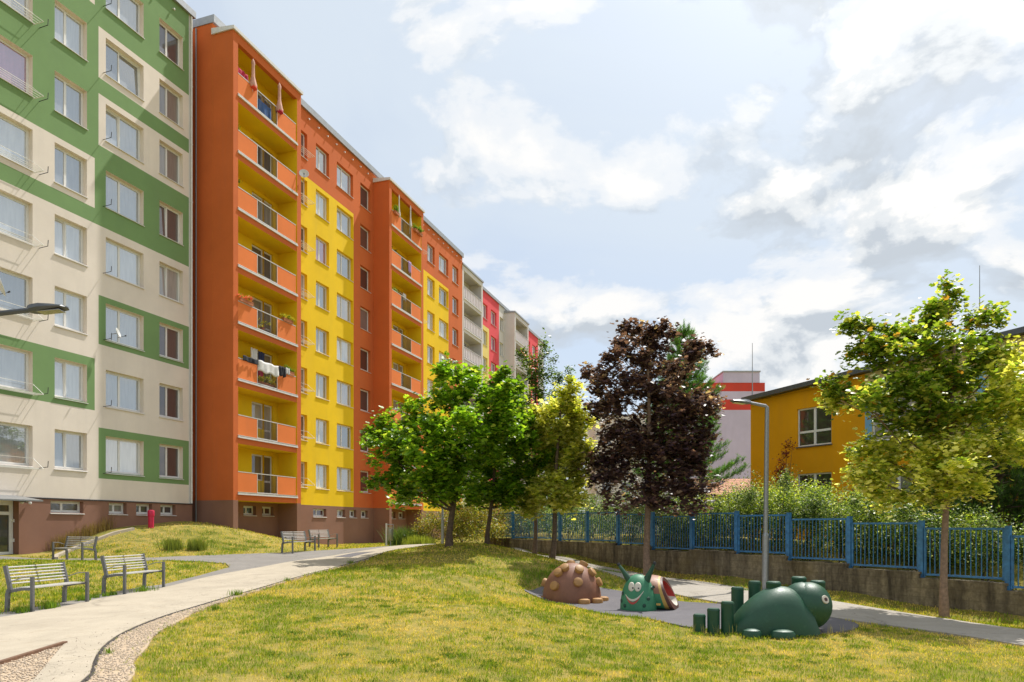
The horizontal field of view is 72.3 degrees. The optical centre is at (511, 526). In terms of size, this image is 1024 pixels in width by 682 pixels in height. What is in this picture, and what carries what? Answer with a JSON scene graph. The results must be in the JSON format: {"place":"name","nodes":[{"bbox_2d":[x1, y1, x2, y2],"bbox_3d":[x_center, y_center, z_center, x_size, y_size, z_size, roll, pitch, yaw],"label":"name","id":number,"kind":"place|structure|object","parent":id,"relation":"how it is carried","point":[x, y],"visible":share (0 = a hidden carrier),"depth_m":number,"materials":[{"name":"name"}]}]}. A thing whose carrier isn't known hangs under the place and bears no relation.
{"place":"outdoors","nodes":[
{"label":"outdoors","id":0,"kind":"place"},
{"bbox_2d":[0,546,389,616],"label":"asphalt path","id":1,"kind":"structure","parent":0,"point":[237,562],"depth_m":25.00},
{"bbox_2d":[0,544,429,681],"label":"path","id":2,"kind":"structure","parent":0,"point":[84,623],"depth_m":12.38,"materials":[{"name":"beige concrete"}]},
{"bbox_2d":[380,524,434,545],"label":"ornamental grass","id":3,"kind":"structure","parent":0,"point":[400,532],"depth_m":34.84,"materials":[{"name":"green plant"}]},
{"bbox_2d":[0,521,1023,681],"bbox_3d":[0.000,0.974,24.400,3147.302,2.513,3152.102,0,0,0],"label":"ground","id":4,"kind":"structure","parent":0,"point":[369,650],"depth_m":12.18,"materials":[{"name":"green plant"}]},
{"bbox_2d":[0,646,61,681],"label":"gravel patch","id":5,"kind":"object","parent":4,"relation":"on","point":[20,666],"visible":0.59,"depth_m":7.78,"materials":[{"name":"beige gravel"}]},
{"bbox_2d":[0,641,67,664],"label":"edging strip","id":6,"kind":"object","parent":4,"relation":"on","point":[20,656],"visible":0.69,"depth_m":8.59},
{"bbox_2d":[0,303,68,315],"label":"street lamp","id":7,"kind":"object","parent":4,"relation":"on","point":[42,308],"visible":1,"depth_m":11.55,"materials":[{"name":"metal"}]},
{"bbox_2d":[3,562,88,611],"bbox_3d":[-9.067,1.178,13.706,0.622,0.900,1.440,0,0,7],"label":"park bench","id":8,"kind":"object","parent":4,"relation":"on","point":[30,588],"visible":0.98,"depth_m":13.49,"materials":[{"name":"grey metal"}]},
{"bbox_2d":[52,536,97,560],"bbox_3d":[-15.272,0.794,24.520,1.440,0.900,0.622,0,0,20],"label":"park bench","id":9,"kind":"object","parent":4,"relation":"on","point":[81,544],"visible":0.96,"depth_m":24.50,"materials":[{"name":"metal"}]},
{"bbox_2d":[45,517,116,551],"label":"dry grass","id":10,"kind":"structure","parent":4,"relation":"on","point":[93,530],"depth_m":28.40,"materials":[{"name":"green plant"}]},
{"bbox_2d":[54,528,134,558],"bbox_3d":[-16.665,0.658,27.609,0.880,1.207,4.888,0,0,3],"label":"concrete edging","id":11,"kind":"object","parent":4,"relation":"on","point":[57,555],"visible":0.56,"depth_m":28.37,"materials":[{"name":"grey concrete"}]},
{"bbox_2d":[0,0,195,554],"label":"apartment building","id":12,"kind":"structure","parent":4,"relation":"on","point":[96,173],"depth_m":29.09,"materials":[{"name":"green paint"}]},
{"bbox_2d":[0,500,14,554],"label":"entrance door","id":13,"kind":"structure","parent":12,"relation":"in","point":[6,506],"depth_m":25.90,"materials":[{"name":"white plastic"}]},
{"bbox_2d":[0,345,32,393],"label":"window","id":14,"kind":"structure","parent":12,"relation":"in","point":[14,363],"depth_m":26.09,"materials":[{"name":"glass"}]},
{"bbox_2d":[0,115,32,170],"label":"window","id":15,"kind":"structure","parent":12,"relation":"in","point":[14,137],"depth_m":26.09,"materials":[{"name":"glass"}]},
{"bbox_2d":[0,422,33,467],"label":"window","id":16,"kind":"structure","parent":12,"relation":"in","point":[14,438],"depth_m":26.09,"materials":[{"name":"clear glass"}]},
{"bbox_2d":[0,269,33,319],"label":"window","id":17,"kind":"structure","parent":12,"relation":"in","point":[18,286],"depth_m":26.09,"materials":[{"name":"grey glass"}]},
{"bbox_2d":[0,192,33,245],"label":"window","id":18,"kind":"structure","parent":12,"relation":"in","point":[14,213],"depth_m":26.09,"materials":[{"name":"glass"}]},
{"bbox_2d":[0,38,33,97],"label":"window","id":19,"kind":"structure","parent":12,"relation":"in","point":[12,60],"depth_m":26.09,"materials":[{"name":"glass"}]},
{"bbox_2d":[0,0,33,23],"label":"window","id":20,"kind":"structure","parent":12,"relation":"in","point":[25,3],"depth_m":26.30,"materials":[{"name":"white glass"}]},
{"bbox_2d":[50,501,79,513],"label":"window","id":21,"kind":"structure","parent":12,"relation":"in","point":[62,507],"depth_m":28.00,"materials":[{"name":"white plastic"}]},
{"bbox_2d":[54,216,87,266],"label":"window","id":22,"kind":"structure","parent":12,"relation":"in","point":[68,236],"depth_m":28.17,"materials":[{"name":"glass"}]},
{"bbox_2d":[54,74,87,129],"bbox_3d":[-17.724,-17.005,28.076,0.312,1.590,1.470,0,0,19],"label":"window","id":23,"kind":"structure","parent":12,"relation":"in","point":[68,99],"depth_m":28.17,"materials":[{"name":"glass"}]},
{"bbox_2d":[55,430,87,471],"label":"window","id":24,"kind":"structure","parent":12,"relation":"in","point":[68,445],"depth_m":28.17,"materials":[{"name":"glass"}]},
{"bbox_2d":[54,359,88,403],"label":"window","id":25,"kind":"structure","parent":12,"relation":"in","point":[68,375],"depth_m":28.17,"materials":[{"name":"glass"}]},
{"bbox_2d":[54,288,88,335],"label":"window","id":26,"kind":"structure","parent":12,"relation":"in","point":[72,319],"depth_m":28.25,"materials":[{"name":"grey glass"}]},
{"bbox_2d":[54,145,88,198],"bbox_3d":[-17.724,-14.205,28.076,0.312,1.590,1.470,0,0,19],"label":"window","id":27,"kind":"structure","parent":12,"relation":"in","point":[68,167],"depth_m":28.17,"materials":[{"name":"glass"}]},
{"bbox_2d":[54,3,88,61],"bbox_3d":[-17.724,-19.805,28.076,0.312,1.590,1.470,0,0,19],"label":"window","id":28,"kind":"structure","parent":12,"relation":"in","point":[68,30],"depth_m":28.17,"materials":[{"name":"glass"}]},
{"bbox_2d":[106,371,142,413],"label":"window","id":29,"kind":"structure","parent":12,"relation":"in","point":[124,391],"depth_m":30.60,"materials":[{"name":"glass"}]},
{"bbox_2d":[105,239,143,288],"bbox_3d":[-16.903,-11.405,30.509,0.312,1.590,2.010,0,0,19],"label":"window","id":30,"kind":"structure","parent":12,"relation":"in","point":[125,263],"depth_m":30.60,"materials":[{"name":"glass"}]},
{"bbox_2d":[105,437,144,476],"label":"window","id":31,"kind":"structure","parent":12,"relation":"in","point":[123,455],"depth_m":30.60,"materials":[{"name":"glass"}]},
{"bbox_2d":[105,305,144,351],"bbox_3d":[-16.903,-8.605,30.509,0.312,1.590,2.010,0,0,19],"label":"window","id":32,"kind":"structure","parent":12,"relation":"in","point":[128,324],"depth_m":30.65,"materials":[{"name":"grey glass"}]},
{"bbox_2d":[105,173,144,226],"bbox_3d":[-16.903,-14.205,30.509,0.312,1.590,2.010,0,0,19],"label":"window","id":33,"kind":"structure","parent":12,"relation":"in","point":[125,199],"depth_m":30.60,"materials":[{"name":"glass"}]},
{"bbox_2d":[105,108,144,163],"bbox_3d":[-16.922,-17.005,30.517,0.350,1.590,2.010,0,0,19],"label":"window","id":34,"kind":"structure","parent":12,"relation":"in","point":[125,136],"depth_m":30.60,"materials":[{"name":"glass"}]},
{"bbox_2d":[105,42,144,101],"bbox_3d":[-16.922,-19.805,30.517,0.350,1.590,2.010,0,0,19],"label":"window","id":35,"kind":"structure","parent":12,"relation":"in","point":[125,72],"depth_m":30.64,"materials":[{"name":"glass"}]},
{"bbox_2d":[105,0,144,38],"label":"window","id":36,"kind":"structure","parent":12,"relation":"in","point":[127,11],"depth_m":30.84,"materials":[{"name":"glass"}]},
{"bbox_2d":[159,323,182,362],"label":"window","id":37,"kind":"structure","parent":12,"relation":"in","point":[169,338],"depth_m":33.08,"materials":[{"name":"glass"}]},
{"bbox_2d":[159,444,183,479],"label":"window","id":38,"kind":"structure","parent":12,"relation":"in","point":[169,456],"depth_m":33.08,"materials":[{"name":"glass"}]},
{"bbox_2d":[159,384,183,421],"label":"window","id":39,"kind":"structure","parent":12,"relation":"in","point":[169,397],"depth_m":33.08,"materials":[{"name":"glass"}]},
{"bbox_2d":[159,263,183,304],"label":"window","id":40,"kind":"structure","parent":12,"relation":"in","point":[169,278],"depth_m":33.08,"materials":[{"name":"grey glass"}]},
{"bbox_2d":[159,203,183,245],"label":"window","id":41,"kind":"structure","parent":12,"relation":"in","point":[169,219],"depth_m":33.08,"materials":[{"name":"glass"}]},
{"bbox_2d":[159,142,183,187],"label":"window","id":42,"kind":"structure","parent":12,"relation":"in","point":[169,161],"depth_m":33.08,"materials":[{"name":"glass"}]},
{"bbox_2d":[159,82,183,128],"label":"window","id":43,"kind":"structure","parent":12,"relation":"in","point":[169,102],"depth_m":33.08,"materials":[{"name":"glass"}]},
{"bbox_2d":[159,21,183,70],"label":"window","id":44,"kind":"structure","parent":12,"relation":"in","point":[169,43],"depth_m":33.08,"materials":[{"name":"glass"}]},
{"bbox_2d":[100,553,164,593],"bbox_3d":[-8.900,1.111,16.507,0.621,0.900,1.440,0,0,8],"label":"park bench","id":45,"kind":"object","parent":4,"relation":"on","point":[146,571],"visible":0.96,"depth_m":16.32,"materials":[{"name":"metal"}]},
{"bbox_2d":[156,537,184,550],"bbox_3d":[-13.268,0.675,27.299,0.983,0.597,0.987,0,0,10],"label":"grass clump","id":46,"kind":"object","parent":4,"relation":"on","point":[173,544],"visible":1,"depth_m":27.17,"materials":[{"name":"green plant"}]},
{"bbox_2d":[0,559,353,653],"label":"weeds","id":47,"kind":"object","parent":4,"relation":"on","point":[48,605],"visible":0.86,"depth_m":13.78,"materials":[{"name":"green plant"}]},
{"bbox_2d":[0,558,368,681],"bbox_3d":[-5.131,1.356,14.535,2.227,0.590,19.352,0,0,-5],"label":"gravel verge","id":48,"kind":"structure","parent":4,"relation":"on","point":[130,676],"depth_m":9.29,"materials":[{"name":"beige gravel"}]},
{"bbox_2d":[81,544,432,681],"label":"soil line","id":49,"kind":"object","parent":48,"relation":"on","point":[93,669],"visible":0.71,"depth_m":10.82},
{"bbox_2d":[183,536,210,551],"bbox_3d":[-12.369,0.691,27.677,0.999,0.612,1.100,0,0,40],"label":"grass clump","id":50,"kind":"object","parent":4,"relation":"on","point":[195,544],"visible":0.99,"depth_m":27.44,"materials":[{"name":"green plant"}]},
{"bbox_2d":[280,531,315,553],"bbox_3d":[-8.735,0.648,28.678,0.622,0.900,1.440,0,0,22],"label":"park bench","id":51,"kind":"object","parent":4,"relation":"on","point":[293,539],"visible":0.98,"depth_m":28.54,"materials":[{"name":"metal"}]},
{"bbox_2d":[192,14,463,544],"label":"apartment building","id":52,"kind":"structure","parent":4,"relation":"on","point":[319,259],"depth_m":39.20,"materials":[{"name":"orange paint"}]},
{"bbox_2d":[252,454,270,494],"bbox_3d":[-13.703,-2.795,38.201,0.070,2.150,1.770,0,0,19],"label":"balcony door","id":53,"kind":"structure","parent":52,"relation":"in","point":[256,459],"depth_m":38.53,"materials":[{"name":"white plastic"}]},
{"bbox_2d":[252,402,270,441],"bbox_3d":[-13.703,-5.595,38.201,0.070,2.150,1.770,0,0,19],"label":"balcony door","id":54,"kind":"structure","parent":52,"relation":"in","point":[256,407],"depth_m":38.53,"materials":[{"name":"glass"}]},
{"bbox_2d":[252,297,270,332],"bbox_3d":[-13.703,-11.195,38.201,0.070,2.150,1.770,0,0,19],"label":"balcony door","id":55,"kind":"structure","parent":52,"relation":"in","point":[257,304],"depth_m":38.60,"materials":[{"name":"white plastic"}]},
{"bbox_2d":[252,245,270,279],"bbox_3d":[-13.703,-13.995,38.201,0.070,2.150,1.770,0,0,19],"label":"balcony door","id":56,"kind":"structure","parent":52,"relation":"in","point":[254,248],"depth_m":38.60,"materials":[{"name":"glass"}]},
{"bbox_2d":[258,360,278,376],"bbox_3d":[-12.655,-8.180,36.492,0.112,0.639,1.604,0,0,19],"label":"bed sheet","id":57,"kind":"object","parent":52,"relation":"hanging from","point":[267,368],"visible":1,"depth_m":36.44,"materials":[{"name":"white fabric"}]},
{"bbox_2d":[316,464,328,489],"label":"window","id":58,"kind":"structure","parent":52,"relation":"in","point":[320,469],"depth_m":43.73,"materials":[{"name":"white glass"}]},
{"bbox_2d":[316,373,328,400],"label":"window","id":59,"kind":"structure","parent":52,"relation":"in","point":[320,379],"depth_m":43.68,"materials":[{"name":"glass"}]},
{"bbox_2d":[316,282,328,311],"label":"window","id":60,"kind":"structure","parent":52,"relation":"in","point":[320,290],"depth_m":43.68,"materials":[{"name":"grey glass"}]},
{"bbox_2d":[316,192,328,222],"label":"window","id":61,"kind":"structure","parent":52,"relation":"in","point":[320,200],"depth_m":43.68,"materials":[{"name":"glass"}]},
{"bbox_2d":[316,419,329,445],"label":"window","id":62,"kind":"structure","parent":52,"relation":"in","point":[320,424],"depth_m":43.68,"materials":[{"name":"glass"}]},
{"bbox_2d":[316,328,329,356],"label":"window","id":63,"kind":"structure","parent":52,"relation":"in","point":[320,335],"depth_m":43.68,"materials":[{"name":"grey glass"}]},
{"bbox_2d":[316,237,329,267],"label":"window","id":64,"kind":"structure","parent":52,"relation":"in","point":[320,245],"depth_m":43.68,"materials":[{"name":"glass"}]},
{"bbox_2d":[316,146,329,178],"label":"window","id":65,"kind":"structure","parent":52,"relation":"in","point":[320,155],"depth_m":43.68,"materials":[{"name":"glass"}]},
{"bbox_2d":[337,467,350,491],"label":"window","id":66,"kind":"structure","parent":52,"relation":"in","point":[343,474],"depth_m":46.15,"materials":[{"name":"white glass"}]},
{"bbox_2d":[337,424,351,449],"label":"window","id":67,"kind":"structure","parent":52,"relation":"in","point":[343,432],"depth_m":46.15,"materials":[{"name":"glass"}]},
{"bbox_2d":[337,381,351,407],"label":"window","id":68,"kind":"structure","parent":52,"relation":"in","point":[343,389],"depth_m":46.15,"materials":[{"name":"glass"}]},
{"bbox_2d":[337,337,351,365],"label":"window","id":69,"kind":"structure","parent":52,"relation":"in","point":[343,347],"depth_m":46.15,"materials":[{"name":"glass"}]},
{"bbox_2d":[337,294,353,324],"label":"window","id":70,"kind":"structure","parent":52,"relation":"in","point":[343,305],"depth_m":46.15,"materials":[{"name":"grey glass"}]},
{"bbox_2d":[337,251,353,282],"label":"window","id":71,"kind":"structure","parent":52,"relation":"in","point":[343,263],"depth_m":46.15,"materials":[{"name":"glass"}]},
{"bbox_2d":[337,208,353,240],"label":"window","id":72,"kind":"structure","parent":52,"relation":"in","point":[343,221],"depth_m":46.15,"materials":[{"name":"glass"}]},
{"bbox_2d":[337,165,353,198],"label":"window","id":73,"kind":"structure","parent":52,"relation":"in","point":[343,178],"depth_m":46.15,"materials":[{"name":"glass"}]},
{"bbox_2d":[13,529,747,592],"bbox_3d":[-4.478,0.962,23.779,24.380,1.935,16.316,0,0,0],"label":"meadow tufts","id":74,"kind":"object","parent":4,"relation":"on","point":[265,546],"visible":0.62,"depth_m":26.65,"materials":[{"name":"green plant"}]},
{"bbox_2d":[396,533,437,545],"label":"ornamental grass","id":75,"kind":"object","parent":4,"relation":"on","point":[418,540],"depth_m":33.02,"materials":[{"name":"green plant"}]},
{"bbox_2d":[357,350,534,546],"bbox_3d":[-2.326,-2.703,24.436,6.413,6.963,5.522,0,0,0],"label":"maple tree","id":76,"kind":"object","parent":4,"relation":"on","point":[437,478],"visible":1,"depth_m":24.16,"materials":[{"name":"green plant"}]},
{"bbox_2d":[408,499,538,545],"bbox_3d":[-1.675,-0.534,35.333,7.327,3.641,4.317,0,0,-24],"label":"shrub","id":77,"kind":"object","parent":4,"relation":"on","point":[460,525],"visible":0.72,"depth_m":34.64,"materials":[{"name":"green plant"}]},
{"bbox_2d":[430,408,559,544],"bbox_3d":[-0.359,-1.901,27.638,5.129,5.352,4.675,0,0,42],"label":"maple tree","id":78,"kind":"object","parent":4,"relation":"on","point":[504,484],"visible":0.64,"depth_m":26.46,"materials":[{"name":"green plant"}]},
{"bbox_2d":[462,262,543,533],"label":"apartment building","id":79,"kind":"structure","parent":4,"relation":"on","point":[495,331],"depth_m":75.50,"materials":[{"name":"white paint"}]},
{"bbox_2d":[507,327,574,553],"bbox_3d":[0.832,-3.698,30.484,3.885,10.276,3.833,0,0,26],"label":"young tree","id":80,"kind":"object","parent":4,"relation":"on","point":[537,390],"visible":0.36,"depth_m":30.98,"materials":[{"name":"green plant"}]},
{"bbox_2d":[507,372,601,558],"bbox_3d":[1.581,-2.215,26.646,3.704,7.061,3.250,0,0,27],"label":"variegated maple","id":81,"kind":"object","parent":4,"relation":"on","point":[565,435],"visible":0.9,"depth_m":26.10,"materials":[{"name":"green plant"}]},
{"bbox_2d":[448,478,729,536],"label":"background shrubs","id":82,"kind":"object","parent":4,"relation":"on","point":[591,515],"visible":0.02,"depth_m":41.65,"materials":[{"name":"green plant"}]},
{"bbox_2d":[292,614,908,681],"bbox_3d":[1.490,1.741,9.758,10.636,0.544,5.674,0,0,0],"label":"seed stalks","id":83,"kind":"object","parent":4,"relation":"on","point":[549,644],"visible":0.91,"depth_m":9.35,"materials":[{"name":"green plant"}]},
{"bbox_2d":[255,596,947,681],"bbox_3d":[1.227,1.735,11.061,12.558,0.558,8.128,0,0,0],"label":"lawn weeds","id":84,"kind":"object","parent":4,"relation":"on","point":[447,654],"visible":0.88,"depth_m":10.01,"materials":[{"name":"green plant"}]},
{"bbox_2d":[497,477,711,546],"bbox_3d":[3.758,-0.586,33.274,4.171,3.431,13.443,0,0,-32],"label":"shrubbery","id":85,"kind":"object","parent":4,"relation":"on","point":[606,521],"visible":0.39,"depth_m":31.85,"materials":[{"name":"green plant"}]},
{"bbox_2d":[577,316,727,574],"bbox_3d":[4.905,-2.694,24.971,5.346,9.173,5.160,0,0,0],"label":"purple maple","id":86,"kind":"object","parent":4,"relation":"on","point":[630,437],"visible":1,"depth_m":24.10,"materials":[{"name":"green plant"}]},
{"bbox_2d":[585,371,764,533],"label":"apartment building","id":87,"kind":"structure","parent":4,"relation":"on","point":[735,426],"depth_m":85.00,"materials":[{"name":"white paint"}]},
{"bbox_2d":[631,319,750,527],"bbox_3d":[7.796,-4.443,31.807,5.260,9.793,5.755,0,0,31],"label":"pine tree","id":88,"kind":"object","parent":4,"relation":"on","point":[697,377],"visible":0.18,"depth_m":31.14,"materials":[{"name":"green plant"}]},
{"bbox_2d":[524,586,858,633],"bbox_3d":[3.472,1.825,16.420,3.751,0.351,8.710,0,0,-37],"label":"playground surface","id":89,"kind":"object","parent":4,"relation":"on","point":[683,613],"visible":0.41,"depth_m":15.74,"materials":[{"name":"grey rubber"}]},
{"bbox_2d":[541,560,608,603],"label":"play dome","id":90,"kind":"structure","parent":89,"relation":"on","point":[570,581],"depth_m":18.03,"materials":[{"name":"brown plastic"}]},
{"bbox_2d":[617,561,678,610],"bbox_3d":[3.205,1.391,16.543,1.300,1.176,1.501,0,0,22],"label":"play snail","id":91,"kind":"object","parent":89,"relation":"on","point":[648,591],"visible":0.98,"depth_m":16.08},
{"bbox_2d":[731,587,743,613],"bbox_3d":[4.420,1.578,13.750,0.243,0.780,0.243,0,0,0],"label":"stepping post","id":92,"kind":"object","parent":89,"relation":"on","point":[737,596],"visible":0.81,"depth_m":13.65,"materials":[{"name":"green plastic"}]},
{"bbox_2d":[734,576,832,638],"bbox_3d":[4.946,1.454,12.907,1.898,1.002,1.526,0,0,4],"label":"play animal","id":93,"kind":"object","parent":89,"relation":"on","point":[800,605],"visible":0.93,"depth_m":12.57},
{"bbox_2d":[693,613,705,632],"bbox_3d":[3.460,1.793,12.950,0.231,0.350,0.231,0,0,0],"label":"stepping post","id":94,"kind":"object","parent":4,"relation":"on","point":[699,620],"visible":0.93,"depth_m":12.86,"materials":[{"name":"green plastic"}]},
{"bbox_2d":[707,608,719,633],"bbox_3d":[3.700,1.737,12.880,0.231,0.470,0.231,0,0,0],"label":"stepping post","id":95,"kind":"object","parent":4,"relation":"on","point":[713,617],"visible":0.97,"depth_m":12.79,"materials":[{"name":"green plastic"}]},
{"bbox_2d":[687,479,750,535],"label":"house","id":96,"kind":"structure","parent":4,"relation":"on","point":[738,481],"depth_m":48.94,"materials":[{"name":"beige paint"}]},
{"bbox_2d":[721,601,733,634],"bbox_3d":[3.950,1.674,12.860,0.237,0.600,0.237,0,0,0],"label":"stepping post","id":97,"kind":"object","parent":4,"relation":"on","point":[727,615],"visible":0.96,"depth_m":12.77,"materials":[{"name":"green plastic"}]},
{"bbox_2d":[730,399,768,589],"bbox_3d":[7.174,-0.776,21.107,1.284,6.055,0.320,0,0,-11],"label":"street lamp","id":98,"kind":"object","parent":4,"relation":"on","point":[765,557],"visible":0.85,"depth_m":21.14,"materials":[{"name":"metal"}]},
{"bbox_2d":[490,538,1023,615],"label":"retaining wall","id":99,"kind":"structure","parent":4,"relation":"on","point":[909,586],"depth_m":20.81,"materials":[{"name":"concrete"}]},
{"bbox_2d":[492,511,1023,589],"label":"metal fence","id":100,"kind":"object","parent":99,"relation":"on","point":[1008,537],"visible":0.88,"depth_m":21.35,"materials":[{"name":"blue metal"}]},
{"bbox_2d":[771,437,828,538],"bbox_3d":[13.184,-1.642,32.385,3.153,4.986,1.536,0,0,29],"label":"red sapling","id":101,"kind":"object","parent":4,"relation":"on","point":[784,453],"visible":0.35,"depth_m":32.65,"materials":[{"name":"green plant"}]},
{"bbox_2d":[655,464,1023,580],"bbox_3d":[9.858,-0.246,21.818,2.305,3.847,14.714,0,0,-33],"label":"hedge","id":102,"kind":"object","parent":4,"relation":"on","point":[818,513],"visible":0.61,"depth_m":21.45,"materials":[{"name":"green plant"}]},
{"bbox_2d":[741,326,1023,544],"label":"kindergarten","id":103,"kind":"structure","parent":4,"relation":"on","point":[808,426],"depth_m":32.37,"materials":[{"name":"yellow paint"}]},
{"bbox_2d":[795,405,831,447],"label":"window","id":104,"kind":"structure","parent":103,"relation":"in","point":[814,427],"depth_m":32.36,"materials":[{"name":"glass"}]},
{"bbox_2d":[798,472,830,507],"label":"window","id":105,"kind":"structure","parent":103,"relation":"in","point":[825,476],"depth_m":32.22,"materials":[{"name":"white plastic"}]},
{"bbox_2d":[806,269,1023,617],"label":"variegated maple","id":106,"kind":"object","parent":4,"relation":"on","point":[940,411],"visible":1,"depth_m":16.08,"materials":[{"name":"green plant"}]},
{"bbox_2d":[874,479,999,555],"bbox_3d":[12.557,-0.516,20.780,3.430,2.928,3.349,0,0,0],"label":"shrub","id":107,"kind":"object","parent":4,"relation":"on","point":[931,509],"visible":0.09,"depth_m":20.36,"materials":[{"name":"green plant"}]},
{"bbox_2d":[950,410,1023,556],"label":"tree","id":108,"kind":"object","parent":4,"relation":"on","point":[1016,490],"visible":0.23,"depth_m":20.06,"materials":[{"name":"green plant"}]},
{"bbox_2d":[183,0,1023,526],"label":"sky","id":109,"kind":"structure","parent":0,"point":[743,172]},
{"bbox_2d":[514,548,1023,646],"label":"path by fence","id":110,"kind":"structure","parent":0,"point":[713,592],"depth_m":15.10,"materials":[{"name":"concrete"}]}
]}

